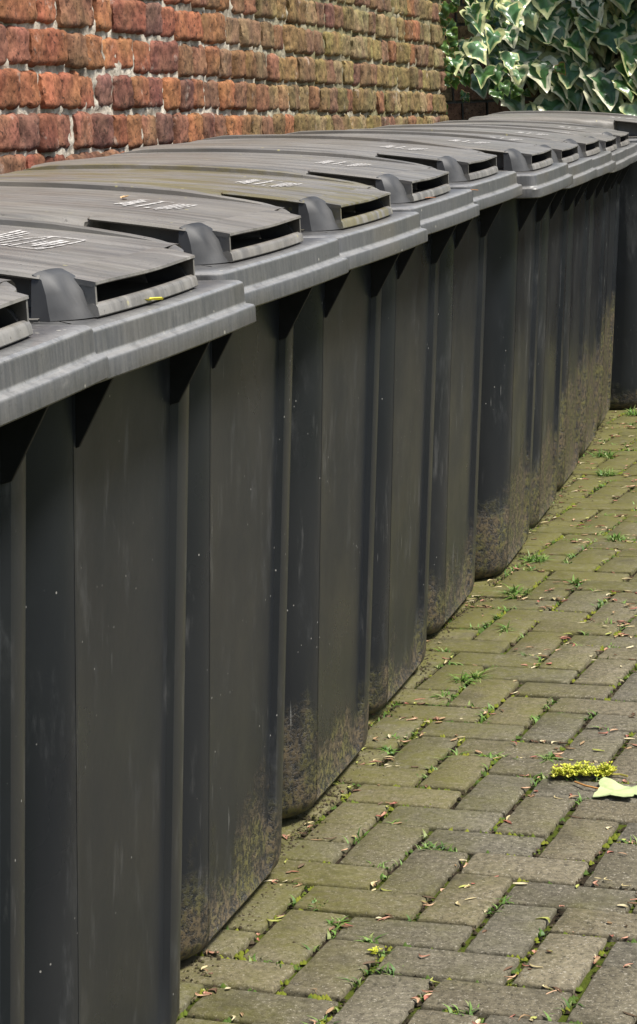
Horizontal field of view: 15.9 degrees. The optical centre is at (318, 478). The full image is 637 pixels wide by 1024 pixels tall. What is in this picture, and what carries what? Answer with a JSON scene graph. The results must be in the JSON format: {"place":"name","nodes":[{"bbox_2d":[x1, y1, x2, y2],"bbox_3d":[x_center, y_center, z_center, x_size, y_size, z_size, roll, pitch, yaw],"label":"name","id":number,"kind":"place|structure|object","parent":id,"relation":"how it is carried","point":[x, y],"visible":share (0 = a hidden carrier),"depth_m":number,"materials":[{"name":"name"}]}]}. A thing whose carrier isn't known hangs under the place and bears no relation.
{"place":"outdoors","nodes":[
{"label":"outdoors","id":0,"kind":"place"},
{"bbox_2d":[176,407,636,1023],"bbox_3d":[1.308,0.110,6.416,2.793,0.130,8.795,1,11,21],"label":"paving","id":1,"kind":"structure","parent":0,"point":[440,931],"depth_m":3.71,"materials":[{"name":"grey brick"}]},
{"bbox_2d":[0,279,108,1023],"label":"wheelie bin","id":2,"kind":"object","parent":1,"relation":"on","point":[42,368],"visible":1,"depth_m":2.26,"materials":[{"name":"grey plastic"}]},
{"bbox_2d":[0,217,255,1023],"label":"wheelie bin","id":3,"kind":"object","parent":1,"relation":"on","point":[106,503],"visible":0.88,"depth_m":2.65,"materials":[{"name":"grey plastic"}]},
{"bbox_2d":[146,297,163,299],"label":"yellow leaf","id":4,"kind":"object","parent":3,"relation":"on","point":[155,298],"visible":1,"depth_m":2.57,"materials":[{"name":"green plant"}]},
{"bbox_2d":[0,180,348,960],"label":"wheelie bin","id":5,"kind":"object","parent":1,"relation":"on","point":[276,262],"visible":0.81,"depth_m":3.27,"materials":[{"name":"grey plastic"}]},
{"bbox_2d":[0,164,427,818],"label":"wheelie bin","id":6,"kind":"object","parent":1,"relation":"on","point":[332,462],"visible":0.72,"depth_m":3.84,"materials":[{"name":"grey plastic"}]},
{"bbox_2d":[0,0,448,173],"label":"brick wall","id":7,"kind":"structure","parent":1,"relation":"on","point":[83,79],"depth_m":5.90,"materials":[{"name":"brick"}]},
{"bbox_2d":[31,148,479,714],"bbox_3d":[-0.129,-0.101,4.532,0.833,1.096,0.615,0,11,16],"label":"wheelie bin","id":8,"kind":"object","parent":1,"relation":"on","point":[407,362],"visible":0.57,"depth_m":4.45,"materials":[{"name":"grey plastic"}]},
{"bbox_2d":[132,134,522,634],"bbox_3d":[0.013,-0.217,5.128,0.833,1.099,0.615,0,11,15],"label":"wheelie bin","id":9,"kind":"object","parent":1,"relation":"on","point":[459,352],"visible":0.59,"depth_m":5.03,"materials":[{"name":"grey plastic"}]},
{"bbox_2d":[326,915,348,926],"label":"grass tuft","id":10,"kind":"object","parent":1,"relation":"on","point":[338,923],"visible":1,"depth_m":3.38,"materials":[{"name":"green plant"}]},
{"bbox_2d":[368,946,382,953],"bbox_3d":[0.080,0.670,3.249,0.020,0.007,0.021,-9,12,-32],"label":"flower cluster","id":11,"kind":"object","parent":1,"relation":"on","point":[374,950],"visible":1,"depth_m":3.25,"materials":[{"name":"yellow plant"}]},
{"bbox_2d":[376,745,398,755],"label":"grass tuft","id":12,"kind":"object","parent":1,"relation":"on","point":[391,752],"visible":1,"depth_m":4.21,"materials":[{"name":"green plant"}]},
{"bbox_2d":[178,412,636,1023],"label":"moss","id":13,"kind":"object","parent":1,"relation":"on","point":[326,996],"visible":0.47,"depth_m":3.89,"materials":[{"name":"green plant"}]},
{"bbox_2d":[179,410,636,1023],"bbox_3d":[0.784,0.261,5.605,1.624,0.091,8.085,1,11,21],"label":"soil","id":14,"kind":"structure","parent":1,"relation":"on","point":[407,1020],"depth_m":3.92,"materials":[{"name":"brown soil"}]},
{"bbox_2d":[195,408,636,1023],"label":"leaf litter","id":15,"kind":"object","parent":1,"relation":"on","point":[417,998],"visible":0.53,"depth_m":4.13,"materials":[{"name":"brown plant"}]},
{"bbox_2d":[287,130,572,579],"bbox_3d":[0.196,-0.318,5.698,0.833,1.093,0.615,0,11,15],"label":"wheelie bin","id":16,"kind":"object","parent":1,"relation":"on","point":[514,240],"visible":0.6,"depth_m":5.52,"materials":[{"name":"grey plastic"}]},
{"bbox_2d":[249,422,636,1023],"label":"ground cover","id":17,"kind":"object","parent":1,"relation":"on","point":[443,847],"visible":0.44,"depth_m":3.81,"materials":[{"name":"plant"}]},
{"bbox_2d":[431,691,456,697],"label":"grass tuft","id":18,"kind":"object","parent":1,"relation":"on","point":[448,693],"visible":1,"depth_m":4.55,"materials":[{"name":"green plant"}]},
{"bbox_2d":[445,666,493,684],"bbox_3d":[0.311,0.396,4.670,0.111,0.035,0.136,0,10,13],"label":"grass tuft","id":19,"kind":"object","parent":1,"relation":"on","point":[475,676],"visible":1,"depth_m":4.66,"materials":[{"name":"green plant"}]},
{"bbox_2d":[348,128,596,528],"bbox_3d":[0.333,-0.417,6.322,0.833,1.096,0.615,0,11,14],"label":"wheelie bin","id":20,"kind":"object","parent":1,"relation":"on","point":[553,268],"visible":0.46,"depth_m":6.28,"materials":[{"name":"grey plastic"}]},
{"bbox_2d":[376,124,615,489],"bbox_3d":[0.466,-0.520,6.925,0.833,1.099,0.615,0,10,14],"label":"wheelie bin","id":21,"kind":"object","parent":1,"relation":"on","point":[603,162],"visible":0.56,"depth_m":6.90,"materials":[{"name":"grey plastic"}]},
{"bbox_2d":[493,619,513,635],"bbox_3d":[0.408,0.330,5.046,0.081,0.024,0.098,1,11,21],"label":"grass tuft","id":22,"kind":"object","parent":1,"relation":"on","point":[506,627],"visible":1,"depth_m":5.07,"materials":[{"name":"green plant"}]},
{"bbox_2d":[486,583,531,598],"bbox_3d":[0.453,0.262,5.391,0.131,0.031,0.116,-9,12,-30],"label":"grass tuft","id":23,"kind":"object","parent":1,"relation":"on","point":[514,590],"visible":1,"depth_m":5.40,"materials":[{"name":"green plant"}]},
{"bbox_2d":[441,0,594,120],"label":"garden wall","id":24,"kind":"structure","parent":1,"relation":"on","point":[460,109],"depth_m":10.51,"materials":[{"name":"brick"}]},
{"bbox_2d":[438,0,636,115],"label":"ivy","id":25,"kind":"object","parent":24,"relation":"attached to","point":[546,49],"visible":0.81,"depth_m":9.88,"materials":[{"name":"green plant"}]},
{"bbox_2d":[434,120,636,427],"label":"wheelie bin","id":26,"kind":"object","parent":1,"relation":"on","point":[609,287],"visible":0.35,"depth_m":8.15,"materials":[{"name":"grey plastic"}]},
{"bbox_2d":[444,123,630,456],"bbox_3d":[0.597,-0.620,7.527,0.833,1.093,0.615,0,10,14],"label":"wheelie bin","id":27,"kind":"object","parent":1,"relation":"on","point":[594,300],"visible":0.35,"depth_m":7.51,"materials":[{"name":"grey plastic"}]},
{"bbox_2d":[520,551,554,562],"bbox_3d":[0.551,0.196,5.759,0.120,0.028,0.146,1,11,21],"label":"grass tuft","id":28,"kind":"object","parent":1,"relation":"on","point":[532,558],"visible":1,"depth_m":5.76,"materials":[{"name":"green plant"}]},
{"bbox_2d":[535,751,566,762],"bbox_3d":[0.418,0.500,4.116,0.074,0.016,0.069,-5,10,-12],"label":"grass tuft","id":29,"kind":"object","parent":1,"relation":"on","point":[551,755],"visible":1,"depth_m":4.12,"materials":[{"name":"green plant"}]},
{"bbox_2d":[469,111,636,409],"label":"wheelie bin","id":30,"kind":"object","parent":1,"relation":"on","point":[624,379],"visible":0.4,"depth_m":8.45,"materials":[{"name":"grey plastic"}]},
{"bbox_2d":[563,574,584,585],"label":"grass tuft","id":31,"kind":"object","parent":1,"relation":"on","point":[576,581],"visible":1,"depth_m":5.47,"materials":[{"name":"green plant"}]},
{"bbox_2d":[549,760,627,777],"bbox_3d":[0.472,0.509,3.996,0.136,0.024,0.063,-2,10,4],"label":"flower cluster","id":32,"kind":"object","parent":1,"relation":"on","point":[569,770],"visible":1,"depth_m":3.99,"materials":[{"name":"yellow plant"}]},
{"bbox_2d":[574,777,636,796],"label":"fallen leaf","id":33,"kind":"object","parent":1,"relation":"on","point":[609,786],"visible":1,"depth_m":3.91,"materials":[{"name":"yellow plant"}]},
{"bbox_2d":[586,448,629,459],"bbox_3d":[0.932,-0.084,7.447,0.192,0.033,0.166,1,11,21],"label":"grass tuft","id":34,"kind":"object","parent":1,"relation":"on","point":[609,454],"visible":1,"depth_m":7.46,"materials":[{"name":"green plant"}]},
{"bbox_2d":[596,467,624,476],"bbox_3d":[0.908,-0.026,7.103,0.128,0.029,0.119,-4,10,-7],"label":"grass tuft","id":35,"kind":"object","parent":1,"relation":"on","point":[600,472],"visible":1,"depth_m":7.09,"materials":[{"name":"green plant"}]},
{"bbox_2d":[602,532,631,541],"bbox_3d":[0.791,0.150,6.006,0.121,0.026,0.099,5,13,37],"label":"grass tuft","id":36,"kind":"object","parent":1,"relation":"on","point":[614,537],"visible":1,"depth_m":6.00,"materials":[{"name":"green plant"}]},
{"bbox_2d":[613,407,636,415],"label":"grass tuft","id":37,"kind":"object","parent":1,"relation":"on","point":[631,412],"visible":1,"depth_m":8.39,"materials":[{"name":"green plant"}]}
]}

